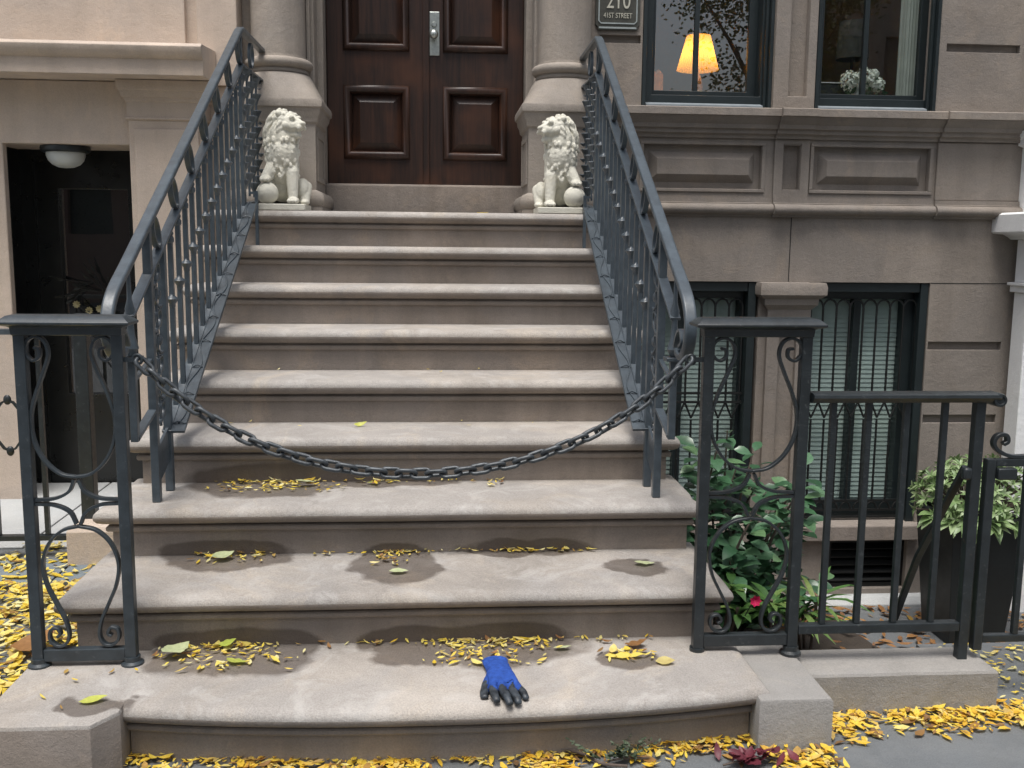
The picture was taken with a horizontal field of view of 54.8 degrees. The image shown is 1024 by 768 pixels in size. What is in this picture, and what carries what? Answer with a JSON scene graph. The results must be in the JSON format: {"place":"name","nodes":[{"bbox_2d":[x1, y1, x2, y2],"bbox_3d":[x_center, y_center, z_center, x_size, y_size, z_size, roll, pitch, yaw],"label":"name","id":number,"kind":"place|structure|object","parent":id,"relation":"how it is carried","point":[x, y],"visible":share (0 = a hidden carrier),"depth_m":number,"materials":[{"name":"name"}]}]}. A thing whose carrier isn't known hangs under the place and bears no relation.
{"place":"outdoors","nodes":[
{"label":"outdoors","id":0,"kind":"place"},
{"bbox_2d":[0,559,94,583],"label":"path","id":1,"kind":"structure","parent":0,"point":[79,573],"depth_m":4.37,"materials":[{"name":"grey concrete"}]},
{"bbox_2d":[66,519,112,566],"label":"stone block","id":2,"kind":"structure","parent":1,"relation":"on","point":[86,547],"depth_m":4.44,"materials":[{"name":"beige stone"}]},
{"bbox_2d":[0,482,133,548],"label":"path","id":3,"kind":"structure","parent":0,"point":[12,520],"depth_m":5.31,"materials":[{"name":"grey concrete"}]},
{"bbox_2d":[0,313,98,540],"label":"diamond fence","id":4,"kind":"object","parent":3,"relation":"on","point":[85,410],"visible":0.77,"depth_m":4.50,"materials":[{"name":"metal"}]},
{"bbox_2d":[0,0,242,498],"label":"stucco house","id":5,"kind":"structure","parent":3,"relation":"on","point":[117,87],"depth_m":5.36,"materials":[{"name":"paint"}]},
{"bbox_2d":[39,144,90,167],"bbox_3d":[-2.461,-1.250,5.454,0.260,0.117,0.260,0,8,-4],"label":"ceiling lamp","id":6,"kind":"object","parent":5,"relation":"attached to","point":[65,156],"visible":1,"depth_m":5.38,"materials":[{"name":"glass"}]},
{"bbox_2d":[50,258,109,313],"bbox_3d":[-2.498,-0.495,5.774,0.380,0.486,0.062,0,8,-4],"label":"door wreath","id":7,"kind":"object","parent":5,"relation":"attached to","point":[76,304],"depth_m":5.78,"materials":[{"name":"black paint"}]},
{"bbox_2d":[18,149,142,482],"bbox_3d":[-2.460,-0.439,5.912,0.820,2.120,0.205,0,8,-4],"label":"door","id":8,"kind":"structure","parent":5,"relation":"in","point":[71,216],"depth_m":5.88,"materials":[{"name":"paint"}]},
{"bbox_2d":[0,483,1023,767],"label":"sidewalk","id":9,"kind":"structure","parent":0,"point":[996,747],"depth_m":2.92,"materials":[{"name":"concrete"}]},
{"bbox_2d":[0,540,95,693],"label":"leaf litter","id":10,"kind":"object","parent":9,"relation":"on","point":[16,656],"visible":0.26,"depth_m":3.87,"materials":[{"name":"yellow plant"}]},
{"bbox_2d":[10,629,54,650],"bbox_3d":[-1.690,0.909,3.507,0.160,0.036,0.118,-22,24,-23],"label":"fallen leaf","id":11,"kind":"object","parent":10,"relation":"on","point":[23,644],"visible":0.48,"depth_m":3.50,"materials":[{"name":"orange plant"}]},
{"bbox_2d":[0,210,833,767],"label":"stone stoop","id":12,"kind":"object","parent":9,"relation":"on","point":[436,340],"visible":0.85,"depth_m":3.48,"materials":[{"name":"grey stone"}]},
{"bbox_2d":[0,314,143,669],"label":"scroll railing","id":13,"kind":"object","parent":12,"relation":"on","point":[22,327],"visible":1,"depth_m":2.92,"materials":[{"name":"metal"}]},
{"bbox_2d":[133,355,694,479],"bbox_3d":[-0.275,0.100,2.973,1.668,0.379,0.055,0,8,-5],"label":"iron chain","id":14,"kind":"object","parent":13,"relation":"hanging from","point":[174,391],"visible":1,"depth_m":2.98,"materials":[{"name":"black metal"}]},
{"bbox_2d":[79,695,106,702],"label":"fallen leaf","id":15,"kind":"object","parent":12,"relation":"on","point":[93,698],"visible":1,"depth_m":2.76,"materials":[{"name":"yellow plant"}]},
{"bbox_2d":[161,641,188,652],"bbox_3d":[-1.043,0.818,3.058,0.078,0.012,0.078,-1,8,-10],"label":"fallen leaf","id":16,"kind":"object","parent":12,"relation":"on","point":[180,647],"visible":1,"depth_m":3.07,"materials":[{"name":"plant"}]},
{"bbox_2d":[100,27,264,501],"bbox_3d":[-1.284,-0.679,4.267,0.093,1.960,2.676,0,8,-3],"label":"stair railing","id":17,"kind":"object","parent":12,"relation":"on","point":[169,415],"visible":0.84,"depth_m":3.92,"materials":[{"name":"metal"}]},
{"bbox_2d":[211,551,233,557],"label":"fallen leaf","id":18,"kind":"object","parent":12,"relation":"on","point":[222,554],"visible":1,"depth_m":3.44,"materials":[{"name":"green plant"}]},
{"bbox_2d":[219,638,235,645],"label":"fallen leaf","id":19,"kind":"object","parent":12,"relation":"on","point":[226,642],"visible":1,"depth_m":3.12,"materials":[{"name":"yellow plant"}]},
{"bbox_2d":[227,658,245,662],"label":"fallen leaf","id":20,"kind":"object","parent":12,"relation":"on","point":[234,660],"visible":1,"depth_m":3.03,"materials":[{"name":"yellow plant"}]},
{"bbox_2d":[239,641,250,645],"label":"fallen leaf","id":21,"kind":"object","parent":12,"relation":"on","point":[245,643],"visible":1,"depth_m":3.15,"materials":[{"name":"yellow plant"}]},
{"bbox_2d":[270,655,279,661],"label":"fallen leaf","id":22,"kind":"object","parent":12,"relation":"on","point":[275,658],"visible":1,"depth_m":3.03,"materials":[{"name":"yellow plant"}]},
{"bbox_2d":[256,108,311,210],"bbox_3d":[-1.202,-1.184,5.218,0.269,0.534,0.298,0,8,-4],"label":"lion statue","id":23,"kind":"object","parent":12,"relation":"on","point":[283,128],"visible":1,"depth_m":5.14,"materials":[{"name":"white stone"}]},
{"bbox_2d":[297,479,313,481],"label":"fallen leaf","id":24,"kind":"object","parent":12,"relation":"on","point":[305,480],"visible":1,"depth_m":3.75,"materials":[{"name":"yellow plant"}]},
{"bbox_2d":[40,368,655,708],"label":"leaf crumbs","id":25,"kind":"object","parent":12,"relation":"on","point":[406,639],"visible":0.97,"depth_m":3.18,"materials":[{"name":"yellow plant"}]},
{"bbox_2d":[354,421,366,425],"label":"fallen leaf","id":26,"kind":"object","parent":12,"relation":"on","point":[359,423],"visible":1,"depth_m":4.01,"materials":[{"name":"yellow plant"}]},
{"bbox_2d":[389,568,407,571],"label":"fallen leaf","id":27,"kind":"object","parent":12,"relation":"on","point":[397,570],"visible":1,"depth_m":3.33,"materials":[{"name":"plant"}]},
{"bbox_2d":[456,638,471,641],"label":"fallen leaf","id":28,"kind":"object","parent":12,"relation":"on","point":[464,639],"visible":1,"depth_m":3.20,"materials":[{"name":"plant"}]},
{"bbox_2d":[471,658,481,663],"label":"fallen leaf","id":29,"kind":"object","parent":12,"relation":"on","point":[476,661],"visible":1,"depth_m":3.04,"materials":[{"name":"yellow plant"}]},
{"bbox_2d":[480,656,528,705],"bbox_3d":[-0.033,0.864,2.886,0.136,0.041,0.285,-1,8,-8],"label":"work glove","id":30,"kind":"object","parent":12,"relation":"on","point":[501,679],"visible":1,"depth_m":2.84,"materials":[{"name":"blue fabric"}]},
{"bbox_2d":[532,114,584,213],"bbox_3d":[0.250,-1.185,5.327,0.269,0.534,0.298,0,8,-4],"label":"lion statue","id":31,"kind":"object","parent":12,"relation":"on","point":[560,184],"visible":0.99,"depth_m":5.25,"materials":[{"name":"white stone"}]},
{"bbox_2d":[609,644,616,651],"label":"fallen leaf","id":32,"kind":"object","parent":12,"relation":"on","point":[614,646],"visible":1,"depth_m":3.13,"materials":[{"name":"yellow plant"}]},
{"bbox_2d":[605,651,643,657],"bbox_3d":[0.355,0.848,3.094,0.130,0.007,0.046,-3,11,2],"label":"fallen leaf","id":33,"kind":"object","parent":12,"relation":"on","point":[621,654],"visible":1,"depth_m":3.10,"materials":[{"name":"yellow plant"}]},
{"bbox_2d":[625,638,646,645],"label":"fallen leaf","id":34,"kind":"object","parent":12,"relation":"on","point":[635,643],"visible":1,"depth_m":3.18,"materials":[{"name":"orange plant"}]},
{"bbox_2d":[580,36,696,497],"bbox_3d":[0.460,-0.680,4.399,0.099,1.960,2.675,0,8,-4],"label":"stair railing","id":35,"kind":"object","parent":12,"relation":"on","point":[617,232],"visible":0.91,"depth_m":4.05,"materials":[{"name":"metal"}]},
{"bbox_2d":[635,560,653,563],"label":"fallen leaf","id":36,"kind":"object","parent":12,"relation":"on","point":[645,562],"visible":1,"depth_m":3.44,"materials":[{"name":"plant"}]},
{"bbox_2d":[656,656,674,663],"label":"fallen leaf","id":37,"kind":"object","parent":12,"relation":"on","point":[664,660],"visible":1,"depth_m":3.06,"materials":[{"name":"beige plant"}]},
{"bbox_2d":[685,317,827,657],"bbox_3d":[0.737,0.332,3.097,0.424,1.083,0.102,0,8,-4],"label":"scroll railing","id":38,"kind":"object","parent":12,"relation":"on","point":[788,328],"visible":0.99,"depth_m":3.08,"materials":[{"name":"metal"}]},
{"bbox_2d":[124,733,755,767],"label":"leaf litter","id":39,"kind":"object","parent":9,"relation":"on","point":[539,762],"visible":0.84,"depth_m":2.79,"materials":[{"name":"yellow plant"}]},
{"bbox_2d":[565,733,660,763],"bbox_3d":[0.287,1.034,2.801,0.272,0.075,0.062,0,8,-4],"label":"wilted weed","id":40,"kind":"object","parent":39,"relation":"on","point":[620,752],"visible":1,"depth_m":2.80,"materials":[{"name":"green plant"}]},
{"bbox_2d":[545,749,627,767],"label":"twig","id":41,"kind":"object","parent":9,"relation":"on","point":[594,759],"visible":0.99,"depth_m":2.81,"materials":[{"name":"brown wood"}]},
{"bbox_2d":[714,741,798,766],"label":"purple spray","id":42,"kind":"object","parent":9,"relation":"on","point":[748,756],"visible":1,"depth_m":2.80,"materials":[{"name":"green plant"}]},
{"bbox_2d":[760,697,1023,767],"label":"leaf litter","id":43,"kind":"object","parent":9,"relation":"on","point":[858,715],"visible":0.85,"depth_m":3.05,"materials":[{"name":"yellow plant"}]},
{"bbox_2d":[796,647,998,713],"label":"stone kerb","id":44,"kind":"structure","parent":9,"relation":"on","point":[878,680],"depth_m":3.13,"materials":[{"name":"grey stone"}]},
{"bbox_2d":[798,391,1006,659],"bbox_3d":[1.211,0.482,3.384,0.623,0.988,0.534,0,8,-4],"label":"area fence","id":45,"kind":"object","parent":44,"relation":"on","point":[979,401],"visible":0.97,"depth_m":3.14,"materials":[{"name":"metal"}]},
{"bbox_2d":[961,432,1023,649],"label":"iron gate","id":46,"kind":"structure","parent":45,"relation":"attached to","point":[993,469],"depth_m":3.18,"materials":[{"name":"black metal"}]},
{"bbox_2d":[943,643,1023,711],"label":"leaf litter","id":47,"kind":"object","parent":9,"relation":"on","point":[996,668],"visible":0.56,"depth_m":3.50,"materials":[{"name":"yellow plant"}]},
{"bbox_2d":[742,612,878,649],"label":"planting bed ground","id":48,"kind":"structure","parent":0,"point":[852,641],"depth_m":4.01,"materials":[{"name":"soil"}]},
{"bbox_2d":[714,572,762,631],"bbox_3d":[0.765,0.907,3.646,0.362,0.400,0.231,6,9,32],"label":"plant","id":49,"kind":"object","parent":48,"relation":"on","point":[737,620],"visible":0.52,"depth_m":3.58,"materials":[{"name":"green plant"}]},
{"bbox_2d":[675,430,833,631],"bbox_3d":[0.999,0.612,3.980,0.856,0.983,0.591,-2,9,-19],"label":"glossy shrub","id":50,"kind":"object","parent":48,"relation":"on","point":[757,553],"visible":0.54,"depth_m":3.92,"materials":[{"name":"green plant"}]},
{"bbox_2d":[730,582,805,630],"bbox_3d":[0.964,0.919,3.746,0.269,0.354,0.412,0,8,-4],"label":"plant","id":51,"kind":"object","parent":48,"relation":"on","point":[774,604],"visible":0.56,"depth_m":3.67,"materials":[{"name":"green plant"}]},
{"bbox_2d":[747,566,871,649],"bbox_3d":[1.140,0.935,3.848,0.479,0.338,0.448,0,8,-4],"label":"plant","id":52,"kind":"object","parent":48,"relation":"on","point":[812,616],"visible":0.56,"depth_m":3.84,"materials":[{"name":"green plant"}]},
{"bbox_2d":[744,593,874,649],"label":"leaf litter","id":53,"kind":"object","parent":48,"relation":"on","point":[816,621],"visible":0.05,"depth_m":4.07,"materials":[{"name":"brown plant"}]},
{"bbox_2d":[807,608,1023,647],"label":"areaway floor","id":54,"kind":"structure","parent":0,"point":[876,637],"depth_m":5.81,"materials":[{"name":"concrete"}]},
{"bbox_2d":[225,0,1023,609],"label":"brownstone house","id":55,"kind":"structure","parent":54,"relation":"on","point":[861,224],"depth_m":5.95,"materials":[{"name":"stone"}]},
{"bbox_2d":[326,0,422,184],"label":"door","id":56,"kind":"structure","parent":55,"relation":"in","point":[375,47],"depth_m":6.00,"materials":[{"name":"brown wood"}]},
{"bbox_2d":[423,0,523,185],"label":"door","id":57,"kind":"structure","parent":55,"relation":"in","point":[473,49],"depth_m":6.04,"materials":[{"name":"brown wood"}]},
{"bbox_2d":[595,0,639,30],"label":"address plaque","id":58,"kind":"object","parent":55,"relation":"attached to","point":[617,15],"visible":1,"depth_m":5.64,"materials":[{"name":"grey metal"}]},
{"bbox_2d":[654,70,662,89],"bbox_3d":[0.799,-1.829,6.636,0.350,0.494,0.370,0,8,-4],"label":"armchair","id":59,"kind":"object","parent":55,"relation":"in","point":[658,79],"visible":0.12,"depth_m":6.44,"materials":[{"name":"pink fabric"}]},
{"bbox_2d":[631,281,755,522],"bbox_3d":[1.023,0.115,6.110,0.873,1.496,0.192,0,8,-4],"label":"window","id":60,"kind":"structure","parent":55,"relation":"in","point":[732,411],"depth_m":6.12,"materials":[{"name":"black glass"}]},
{"bbox_2d":[676,33,718,90],"bbox_3d":[1.168,-1.971,6.223,0.262,0.426,0.262,0,8,-4],"label":"table lamp","id":61,"kind":"object","parent":55,"relation":"on","point":[707,61],"visible":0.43,"depth_m":6.14,"materials":[{"name":"yellow fabric"}]},
{"bbox_2d":[641,0,775,107],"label":"window","id":62,"kind":"structure","parent":55,"relation":"in","point":[761,13],"depth_m":5.82,"materials":[{"name":"green paint"}]},
{"bbox_2d":[821,82,850,93],"bbox_3d":[2.005,-1.812,6.168,0.249,0.138,0.028,0,8,-4],"label":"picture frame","id":63,"kind":"object","parent":55,"relation":"on","point":[831,88],"visible":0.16,"depth_m":6.17,"materials":[{"name":"paint"}]},
{"bbox_2d":[835,19,868,84],"bbox_3d":[2.448,-2.028,7.172,0.230,1.150,0.230,0,8,-4],"label":"floor lamp","id":64,"kind":"object","parent":55,"relation":"in","point":[849,41],"visible":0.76,"depth_m":7.03,"materials":[{"name":"grey fabric"}]},
{"bbox_2d":[840,67,888,94],"bbox_3d":[2.173,-1.843,6.114,0.305,0.223,0.140,0,8,-4],"label":"flower vase","id":65,"kind":"object","parent":55,"relation":"on","point":[876,85],"visible":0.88,"depth_m":6.09,"materials":[{"name":"white plant"}]},
{"bbox_2d":[804,282,928,520],"bbox_3d":[2.156,0.114,6.196,0.746,1.496,0.192,0,8,-4],"label":"window","id":66,"kind":"structure","parent":55,"relation":"in","point":[873,339],"depth_m":6.21,"materials":[{"name":"black glass"}]},
{"bbox_2d":[814,0,942,110],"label":"window","id":67,"kind":"structure","parent":55,"relation":"in","point":[861,101],"depth_m":5.89,"materials":[{"name":"black paint"}]},
{"bbox_2d":[895,0,918,95],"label":"window curtain","id":68,"kind":"object","parent":55,"relation":"hanging from","point":[907,43],"depth_m":6.03,"materials":[{"name":"white fabric"}]},
{"bbox_2d":[826,604,1023,647],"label":"leaf litter","id":69,"kind":"object","parent":54,"relation":"on","point":[918,639],"visible":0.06,"depth_m":5.95,"materials":[{"name":"brown plant"}]},
{"bbox_2d":[915,501,1018,643],"bbox_3d":[2.633,1.098,5.738,0.442,0.746,0.442,0,8,-4],"label":"square planter","id":70,"kind":"object","parent":54,"relation":"on","point":[1000,576],"visible":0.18,"depth_m":5.58,"materials":[{"name":"black metal"}]},
{"bbox_2d":[908,453,1022,543],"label":"planter shrub","id":71,"kind":"object","parent":70,"relation":"in","point":[1001,516],"visible":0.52,"depth_m":5.50,"materials":[{"name":"green plant"}]},
{"bbox_2d":[991,131,1023,611],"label":"white house","id":72,"kind":"structure","parent":54,"relation":"on","point":[1010,225],"depth_m":5.97,"materials":[{"name":"paint"}]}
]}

